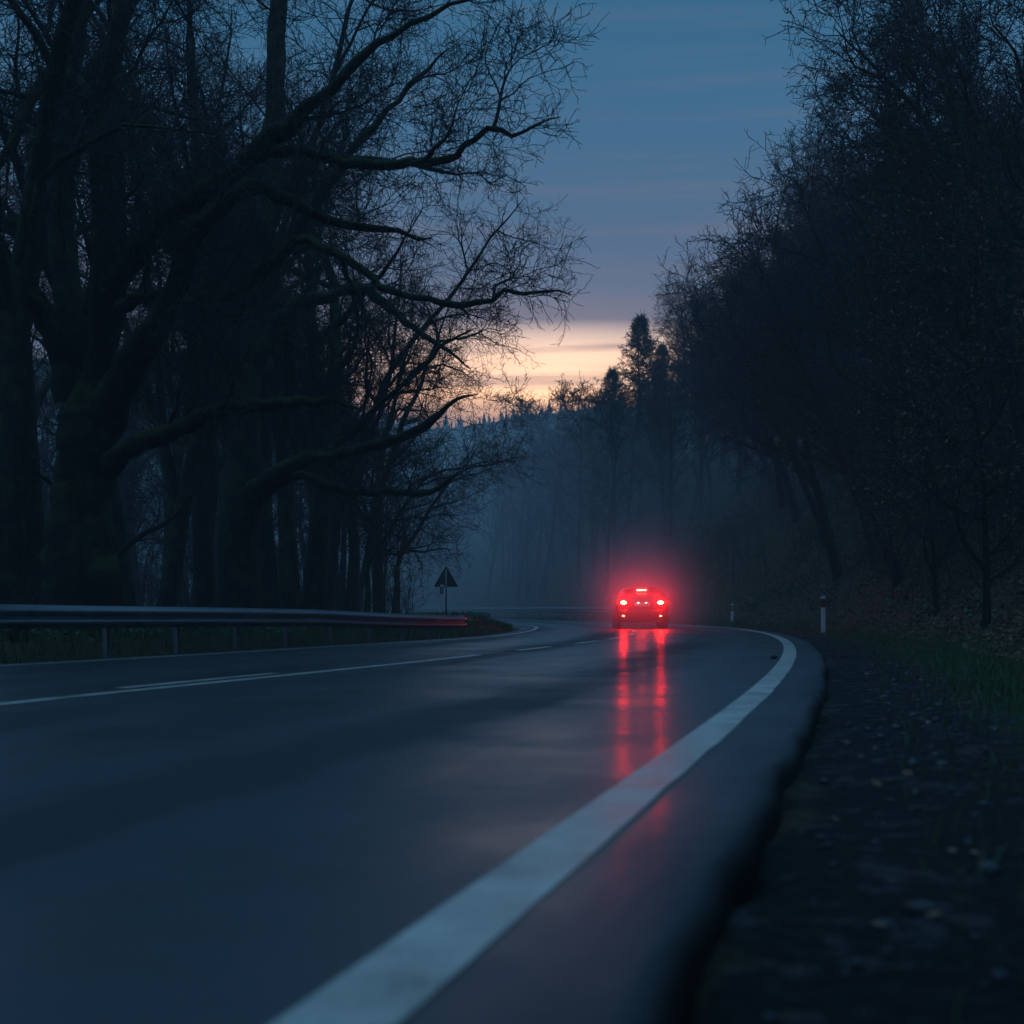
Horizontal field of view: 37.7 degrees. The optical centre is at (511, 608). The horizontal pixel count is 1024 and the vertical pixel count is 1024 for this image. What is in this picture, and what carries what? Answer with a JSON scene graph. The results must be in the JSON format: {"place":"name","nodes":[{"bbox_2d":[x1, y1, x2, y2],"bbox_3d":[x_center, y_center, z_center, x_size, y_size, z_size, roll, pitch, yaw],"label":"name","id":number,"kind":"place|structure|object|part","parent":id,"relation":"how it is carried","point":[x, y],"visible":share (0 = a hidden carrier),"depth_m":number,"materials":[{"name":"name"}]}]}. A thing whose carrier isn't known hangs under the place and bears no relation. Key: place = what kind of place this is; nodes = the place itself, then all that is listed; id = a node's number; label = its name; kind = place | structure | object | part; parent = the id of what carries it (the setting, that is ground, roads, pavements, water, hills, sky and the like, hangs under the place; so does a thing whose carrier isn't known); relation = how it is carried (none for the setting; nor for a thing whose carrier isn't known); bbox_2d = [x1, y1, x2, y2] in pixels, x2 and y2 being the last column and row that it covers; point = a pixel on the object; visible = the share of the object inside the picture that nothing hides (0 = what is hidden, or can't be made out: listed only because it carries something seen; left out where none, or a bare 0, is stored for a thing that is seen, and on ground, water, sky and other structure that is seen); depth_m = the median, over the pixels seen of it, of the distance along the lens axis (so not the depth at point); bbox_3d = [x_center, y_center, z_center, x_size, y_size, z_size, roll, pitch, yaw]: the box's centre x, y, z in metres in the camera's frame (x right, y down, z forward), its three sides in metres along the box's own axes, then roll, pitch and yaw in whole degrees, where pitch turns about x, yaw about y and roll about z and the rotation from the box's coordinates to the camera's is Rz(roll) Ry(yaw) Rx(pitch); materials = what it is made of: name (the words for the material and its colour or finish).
{"place":"outdoors","nodes":[
{"label":"outdoors","id":0,"kind":"place"},
{"bbox_2d":[0,619,827,1023],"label":"road","id":1,"kind":"structure","parent":0,"point":[260,851],"depth_m":4.82,"materials":[{"name":"grey asphalt"}]},
{"bbox_2d":[117,673,275,687],"bbox_3d":[-2.842,0.656,13.905,0.119,0.001,2.969,0,0,16],"label":"line","id":2,"kind":"object","parent":1,"relation":"on","point":[195,680],"visible":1,"depth_m":13.76,"materials":[{"name":"paint"}]},
{"bbox_2d":[0,655,476,704],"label":"line","id":3,"kind":"object","parent":1,"relation":"on","point":[14,702],"visible":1,"depth_m":13.21,"materials":[{"name":"paint"}]},
{"bbox_2d":[0,623,539,665],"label":"edge line","id":4,"kind":"object","parent":1,"relation":"on","point":[277,649],"visible":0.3,"depth_m":23.71,"materials":[{"name":"paint"}]},
{"bbox_2d":[272,619,795,1023],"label":"edge line","id":5,"kind":"object","parent":1,"relation":"on","point":[400,977],"visible":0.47,"depth_m":3.35,"materials":[{"name":"paint"}]},
{"bbox_2d":[520,646,553,649],"bbox_3d":[0.387,0.656,25.061,0.136,0.001,2.476,0,0,13],"label":"dash","id":6,"kind":"object","parent":1,"relation":"on","point":[536,648],"visible":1,"depth_m":24.91,"materials":[{"name":"paint"}]},
{"bbox_2d":[608,586,668,628],"bbox_3d":[4.405,-0.058,52.048,2.150,1.437,4.258,0,0,2],"label":"car","id":7,"kind":"object","parent":1,"relation":"on","point":[639,604],"visible":1,"depth_m":50.07,"materials":[{"name":"paint"}]},
{"bbox_3d":[4.345,-0.495,50.320,1.199,0.264,0.282,0,0,2],"label":"rear window","id":8,"kind":"part","parent":7,"relation":"part of","materials":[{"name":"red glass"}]},
{"bbox_2d":[0,342,1023,1023],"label":"ground","id":9,"kind":"structure","parent":0,"point":[784,952],"depth_m":6.24,"materials":[{"name":"brown soil"}]},
{"bbox_2d":[9,235,51,423],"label":"bare tree","id":10,"kind":"object","parent":9,"relation":"on","point":[40,353],"visible":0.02,"depth_m":80.69,"materials":[{"name":"brown plant"}]},
{"bbox_2d":[37,408,55,511],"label":"bare tree","id":11,"kind":"object","parent":9,"relation":"on","point":[44,447],"visible":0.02,"depth_m":90.32,"materials":[{"name":"brown plant"}]},
{"bbox_2d":[0,123,148,426],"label":"bare tree","id":12,"kind":"object","parent":9,"relation":"on","point":[38,396],"visible":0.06,"depth_m":44.16,"materials":[{"name":"brown plant"}]},
{"bbox_2d":[10,250,154,441],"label":"bare tree","id":13,"kind":"object","parent":9,"relation":"on","point":[50,431],"visible":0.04,"depth_m":62.08,"materials":[{"name":"brown plant"}]},
{"bbox_2d":[46,280,187,605],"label":"bare tree","id":14,"kind":"object","parent":9,"relation":"on","point":[139,466],"visible":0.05,"depth_m":72.88,"materials":[{"name":"brown plant"}]},
{"bbox_2d":[0,0,277,642],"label":"bare tree","id":15,"kind":"object","parent":9,"relation":"on","point":[15,276],"visible":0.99,"depth_m":20.66,"materials":[{"name":"brown plant"}]},
{"bbox_2d":[0,0,284,629],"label":"bare tree","id":16,"kind":"object","parent":9,"relation":"on","point":[128,599],"visible":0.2,"depth_m":28.52,"materials":[{"name":"brown plant"}]},
{"bbox_2d":[38,308,276,501],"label":"bare tree","id":17,"kind":"object","parent":9,"relation":"on","point":[221,453],"visible":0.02,"depth_m":61.31,"materials":[{"name":"brown plant"}]},
{"bbox_2d":[0,0,335,632],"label":"bare tree","id":18,"kind":"object","parent":9,"relation":"on","point":[35,525],"visible":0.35,"depth_m":26.77,"materials":[{"name":"brown plant"}]},
{"bbox_2d":[119,342,218,603],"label":"bare tree","id":19,"kind":"object","parent":9,"relation":"on","point":[161,492],"visible":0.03,"depth_m":90.81,"materials":[{"name":"brown plant"}]},
{"bbox_2d":[37,0,320,608],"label":"bare tree","id":20,"kind":"object","parent":9,"relation":"on","point":[267,542],"visible":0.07,"depth_m":36.74,"materials":[{"name":"brown plant"}]},
{"bbox_2d":[0,3,383,583],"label":"bare tree","id":21,"kind":"object","parent":9,"relation":"on","point":[169,482],"visible":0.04,"depth_m":44.87,"materials":[{"name":"brown plant"}]},
{"bbox_2d":[75,50,329,606],"bbox_3d":[-9.310,-7.430,43.063,8.837,16.710,9.510,0,0,-7],"label":"bare tree","id":22,"kind":"object","parent":9,"relation":"on","point":[212,470],"visible":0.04,"depth_m":40.97,"materials":[{"name":"brown plant"}]},
{"bbox_2d":[34,320,420,610],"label":"distant woods","id":23,"kind":"object","parent":9,"relation":"on","point":[130,465],"visible":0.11,"depth_m":71.95,"materials":[{"name":"brown plant"}]},
{"bbox_2d":[4,0,461,606],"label":"bare tree","id":24,"kind":"object","parent":9,"relation":"on","point":[178,522],"visible":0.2,"depth_m":35.70,"materials":[{"name":"brown plant"}]},
{"bbox_2d":[0,604,466,657],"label":"guardrail","id":25,"kind":"object","parent":9,"relation":"on","point":[26,616],"visible":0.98,"depth_m":23.24,"materials":[{"name":"metal"}]},
{"bbox_2d":[88,5,387,608],"bbox_3d":[-6.936,-7.172,39.626,7.670,16.165,10.424,0,0,-2],"label":"bare tree","id":26,"kind":"object","parent":9,"relation":"on","point":[285,502],"visible":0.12,"depth_m":39.89,"materials":[{"name":"brown plant"}]},
{"bbox_2d":[78,42,402,524],"bbox_3d":[-7.629,-7.823,44.186,9.294,17.576,10.002,0,0,-33],"label":"bare tree","id":27,"kind":"object","parent":9,"relation":"on","point":[309,440],"visible":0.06,"depth_m":42.66,"materials":[{"name":"brown plant"}]},
{"bbox_2d":[0,0,502,606],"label":"bare tree","id":28,"kind":"object","parent":9,"relation":"on","point":[202,528],"visible":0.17,"depth_m":37.50,"materials":[{"name":"brown plant"}]},
{"bbox_2d":[0,616,512,663],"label":"grass","id":29,"kind":"structure","parent":9,"relation":"on","point":[493,622],"depth_m":25.86,"materials":[{"name":"green plant"}]},
{"bbox_2d":[129,1,456,626],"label":"bare tree","id":30,"kind":"object","parent":9,"relation":"on","point":[318,548],"visible":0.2,"depth_m":37.84,"materials":[{"name":"brown plant"}]},
{"bbox_2d":[181,277,407,611],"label":"bare tree","id":31,"kind":"object","parent":9,"relation":"on","point":[350,466],"visible":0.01,"depth_m":72.36,"materials":[{"name":"brown plant"}]},
{"bbox_2d":[0,0,605,637],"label":"mossy tree","id":32,"kind":"object","parent":9,"relation":"on","point":[96,382],"visible":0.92,"depth_m":22.56,"materials":[{"name":"brown plant"}]},
{"bbox_2d":[268,258,348,534],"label":"bare tree","id":33,"kind":"object","parent":9,"relation":"on","point":[309,495],"visible":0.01,"depth_m":61.01,"materials":[{"name":"brown plant"}]},
{"bbox_2d":[272,456,374,610],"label":"bare tree","id":34,"kind":"object","parent":9,"relation":"on","point":[305,521],"depth_m":89.06,"materials":[{"name":"brown plant"}]},
{"bbox_2d":[122,0,545,627],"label":"mossy tree","id":35,"kind":"object","parent":9,"relation":"on","point":[254,488],"visible":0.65,"depth_m":32.52,"materials":[{"name":"brown plant"}]},
{"bbox_2d":[269,220,445,611],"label":"bare tree","id":36,"kind":"object","parent":9,"relation":"on","point":[359,480],"visible":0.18,"depth_m":47.31,"materials":[{"name":"brown plant"}]},
{"bbox_2d":[149,47,591,609],"bbox_3d":[-4.893,-7.430,46.611,14.059,16.680,9.610,0,0,-22],"label":"bare tree","id":37,"kind":"object","parent":9,"relation":"on","point":[332,531],"visible":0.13,"depth_m":45.33,"materials":[{"name":"brown plant"}]},
{"bbox_2d":[291,383,518,611],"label":"bare tree","id":38,"kind":"object","parent":9,"relation":"on","point":[367,606],"visible":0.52,"depth_m":43.82,"materials":[{"name":"brown plant"}]},
{"bbox_2d":[309,259,502,612],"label":"bare tree","id":39,"kind":"object","parent":9,"relation":"on","point":[379,569],"visible":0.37,"depth_m":51.72,"materials":[{"name":"brown plant"}]},
{"bbox_2d":[438,585,443,612],"bbox_3d":[-2.703,-0.085,56.505,0.132,1.674,0.112,5,0,0],"label":"marker post","id":40,"kind":"object","parent":9,"relation":"on","point":[440,599],"visible":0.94,"depth_m":56.45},
{"bbox_2d":[339,379,549,613],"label":"bare tree","id":41,"kind":"object","parent":9,"relation":"on","point":[446,539],"visible":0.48,"depth_m":52.75,"materials":[{"name":"brown plant"}]},
{"bbox_2d":[434,567,457,612],"bbox_3d":[-2.549,-0.422,57.955,0.912,2.443,0.115,0,0,-4],"label":"warning sign","id":42,"kind":"object","parent":9,"relation":"on","point":[445,579],"visible":0.94,"depth_m":57.98,"materials":[{"name":"metal"}]},
{"bbox_2d":[352,401,608,427],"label":"ridge woods","id":43,"kind":"object","parent":9,"relation":"on","point":[461,424],"visible":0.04,"depth_m":225.07,"materials":[{"name":"plant"}]},
{"bbox_2d":[361,607,611,620],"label":"guardrail","id":44,"kind":"object","parent":9,"relation":"on","point":[585,610],"visible":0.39,"depth_m":94.63,"materials":[{"name":"metal"}]},
{"bbox_2d":[27,338,1023,631],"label":"undergrowth","id":45,"kind":"object","parent":9,"relation":"on","point":[151,594],"visible":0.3,"depth_m":46.05,"materials":[{"name":"brown plant"}]},
{"bbox_2d":[491,363,636,546],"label":"bare tree","id":46,"kind":"object","parent":9,"relation":"on","point":[521,406],"visible":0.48,"depth_m":110.83,"materials":[{"name":"brown plant"}]},
{"bbox_2d":[543,365,665,533],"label":"spruce","id":47,"kind":"object","parent":9,"relation":"on","point":[610,375],"visible":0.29,"depth_m":107.68,"materials":[{"name":"green plant"}]},
{"bbox_2d":[362,232,864,601],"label":"hazy woods","id":48,"kind":"object","parent":9,"relation":"on","point":[524,498],"visible":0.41,"depth_m":100.58,"materials":[{"name":"plant"}]},
{"bbox_2d":[551,310,717,536],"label":"spruce","id":49,"kind":"object","parent":9,"relation":"on","point":[640,324],"visible":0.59,"depth_m":103.77,"materials":[{"name":"green plant"}]},
{"bbox_2d":[616,343,732,487],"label":"spruce","id":50,"kind":"object","parent":9,"relation":"on","point":[663,362],"visible":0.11,"depth_m":111.66,"materials":[{"name":"green plant"}]},
{"bbox_2d":[642,248,714,473],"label":"leaning tree","id":51,"kind":"object","parent":9,"relation":"on","point":[661,331],"visible":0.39,"depth_m":109.69,"materials":[{"name":"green plant"}]},
{"bbox_2d":[649,283,731,449],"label":"leaning tree","id":52,"kind":"object","parent":9,"relation":"on","point":[660,313],"visible":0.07,"depth_m":117.80,"materials":[{"name":"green plant"}]},
{"bbox_2d":[654,280,774,483],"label":"leaning tree","id":53,"kind":"object","parent":9,"relation":"on","point":[767,475],"visible":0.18,"depth_m":94.07,"materials":[{"name":"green plant"}]},
{"bbox_2d":[731,604,733,620],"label":"marker post","id":54,"kind":"object","parent":9,"relation":"on","point":[732,612],"visible":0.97,"depth_m":65.95,"materials":[{"name":"white plastic"}]},
{"bbox_2d":[659,249,809,508],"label":"leaning tree","id":55,"kind":"object","parent":9,"relation":"on","point":[778,484],"visible":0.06,"depth_m":83.01,"materials":[{"name":"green plant"}]},
{"bbox_2d":[682,283,807,404],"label":"leaning tree","id":56,"kind":"object","parent":9,"relation":"on","point":[703,316],"visible":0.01,"depth_m":107.03,"materials":[{"name":"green plant"}]},
{"bbox_2d":[651,187,865,581],"bbox_3d":[9.201,-8.357,57.611,6.496,15.196,8.921,0,0,-41],"label":"leaning tree","id":57,"kind":"object","parent":9,"relation":"on","point":[823,515],"visible":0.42,"depth_m":57.75,"materials":[{"name":"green plant"}]},
{"bbox_2d":[713,248,815,416],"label":"leaning tree","id":58,"kind":"object","parent":9,"relation":"on","point":[750,268],"depth_m":113.05,"materials":[{"name":"brown plant"}]},
{"bbox_2d":[667,217,869,522],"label":"leaning tree","id":59,"kind":"object","parent":9,"relation":"on","point":[783,471],"visible":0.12,"depth_m":75.86,"materials":[{"name":"brown plant"}]},
{"bbox_2d":[657,244,883,546],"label":"leaning tree","id":60,"kind":"object","parent":9,"relation":"on","point":[811,498],"visible":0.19,"depth_m":65.10,"materials":[{"name":"brown plant"}]},
{"bbox_2d":[675,183,906,585],"bbox_3d":[8.940,-7.016,47.902,8.421,13.298,7.429,0,0,23],"label":"leaning tree","id":61,"kind":"object","parent":9,"relation":"on","point":[841,457],"visible":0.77,"depth_m":47.81,"materials":[{"name":"brown plant"}]},
{"bbox_2d":[724,244,886,514],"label":"leaning tree","id":62,"kind":"object","parent":9,"relation":"on","point":[814,380],"visible":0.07,"depth_m":64.18,"materials":[{"name":"brown plant"}]},
{"bbox_2d":[764,135,856,415],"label":"leaning tree","id":63,"kind":"object","parent":9,"relation":"on","point":[803,209],"visible":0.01,"depth_m":92.07,"materials":[{"name":"brown plant"}]},
{"bbox_2d":[733,74,906,508],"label":"leaning tree","id":64,"kind":"object","parent":9,"relation":"on","point":[794,239],"visible":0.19,"depth_m":67.69,"materials":[{"name":"brown plant"}]},
{"bbox_2d":[821,596,824,632],"bbox_3d":[9.123,0.311,44.005,0.132,1.396,0.112,0,0,0],"label":"marker post","id":65,"kind":"object","parent":9,"relation":"on","point":[823,613],"visible":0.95,"depth_m":43.95,"materials":[{"name":"white plastic"}]},
{"bbox_2d":[793,131,860,234],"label":"leaning tree","id":66,"kind":"object","parent":9,"relation":"on","point":[835,171],"depth_m":93.69,"materials":[{"name":"brown plant"}]},
{"bbox_2d":[694,158,985,568],"bbox_3d":[11.912,-8.745,53.892,10.768,15.233,10.172,0,0,3],"label":"leaning tree","id":67,"kind":"object","parent":9,"relation":"on","point":[830,414],"visible":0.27,"depth_m":53.29,"materials":[{"name":"brown plant"}]},
{"bbox_2d":[678,415,1023,925],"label":"fallen leaves","id":68,"kind":"object","parent":9,"relation":"on","point":[909,772],"visible":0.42,"depth_m":41.86,"materials":[{"name":"plant"}]},
{"bbox_2d":[717,46,995,558],"bbox_3d":[9.689,-8.757,44.950,6.496,15.196,8.921,0,0,-19],"label":"leaning tree","id":69,"kind":"object","parent":9,"relation":"on","point":[821,249],"visible":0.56,"depth_m":44.60,"materials":[{"name":"brown plant"}]},
{"bbox_2d":[779,94,934,466],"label":"leaning tree","id":70,"kind":"object","parent":9,"relation":"on","point":[839,206],"visible":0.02,"depth_m":72.36,"materials":[{"name":"brown plant"}]},
{"bbox_2d":[760,632,1023,1023],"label":"gravel","id":71,"kind":"structure","parent":9,"relation":"on","point":[990,868],"depth_m":6.22,"materials":[{"name":"grey gravel"}]},
{"bbox_2d":[762,0,1023,527],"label":"leaning tree","id":72,"kind":"object","parent":9,"relation":"on","point":[1019,432],"visible":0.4,"depth_m":37.55,"materials":[{"name":"brown plant"}]},
{"bbox_2d":[829,351,964,595],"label":"young beech","id":73,"kind":"object","parent":9,"relation":"on","point":[891,548],"visible":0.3,"depth_m":45.79,"materials":[{"name":"brown plant"}]},
{"bbox_2d":[850,175,958,403],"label":"leaning tree","id":74,"kind":"object","parent":9,"relation":"on","point":[919,306],"depth_m":85.86,"materials":[{"name":"brown plant"}]},
{"bbox_2d":[788,151,1023,474],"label":"leaning tree","id":75,"kind":"object","parent":9,"relation":"on","point":[889,287],"visible":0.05,"depth_m":58.17,"materials":[{"name":"black plant"}]},
{"bbox_2d":[811,0,1023,431],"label":"leaning tree","id":76,"kind":"object","parent":9,"relation":"on","point":[915,195],"visible":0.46,"depth_m":36.44,"materials":[{"name":"black plant"}]},
{"bbox_2d":[820,35,1023,378],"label":"leaning tree","id":77,"kind":"object","parent":9,"relation":"on","point":[907,222],"visible":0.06,"depth_m":46.24,"materials":[{"name":"black plant"}]},
{"bbox_2d":[832,295,1019,615],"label":"young beech","id":78,"kind":"object","parent":9,"relation":"on","point":[932,584],"visible":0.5,"depth_m":35.94,"materials":[{"name":"brown plant"}]},
{"bbox_2d":[834,0,1023,351],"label":"leaning tree","id":79,"kind":"object","parent":9,"relation":"on","point":[985,152],"visible":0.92,"depth_m":32.04,"materials":[{"name":"brown plant"}]},
{"bbox_2d":[853,0,1023,319],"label":"leaning tree","id":80,"kind":"object","parent":9,"relation":"on","point":[1003,65],"visible":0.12,"depth_m":39.52,"materials":[{"name":"black plant"}]},
{"bbox_2d":[924,54,1023,409],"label":"leaning tree","id":81,"kind":"object","parent":9,"relation":"on","point":[1005,170],"depth_m":64.79,"materials":[{"name":"black plant"}]},
{"bbox_2d":[960,0,1023,45],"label":"leaning tree","id":82,"kind":"object","parent":9,"relation":"on","point":[1006,12],"visible":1,"depth_m":24.34,"materials":[{"name":"black plant"}]},
{"bbox_2d":[0,0,1023,427],"label":"sky","id":83,"kind":"structure","parent":0,"point":[672,88],"materials":[{"name":"blue"}]},
{"bbox_2d":[483,611,776,626],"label":"grass","id":84,"kind":"structure","parent":0,"point":[720,623],"depth_m":70.76,"materials":[{"name":"green plant"}]},
{"bbox_2d":[737,614,1023,1023],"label":"verge grass","id":85,"kind":"structure","parent":0,"point":[949,656],"depth_m":17.82,"materials":[{"name":"green plant"}]}
]}

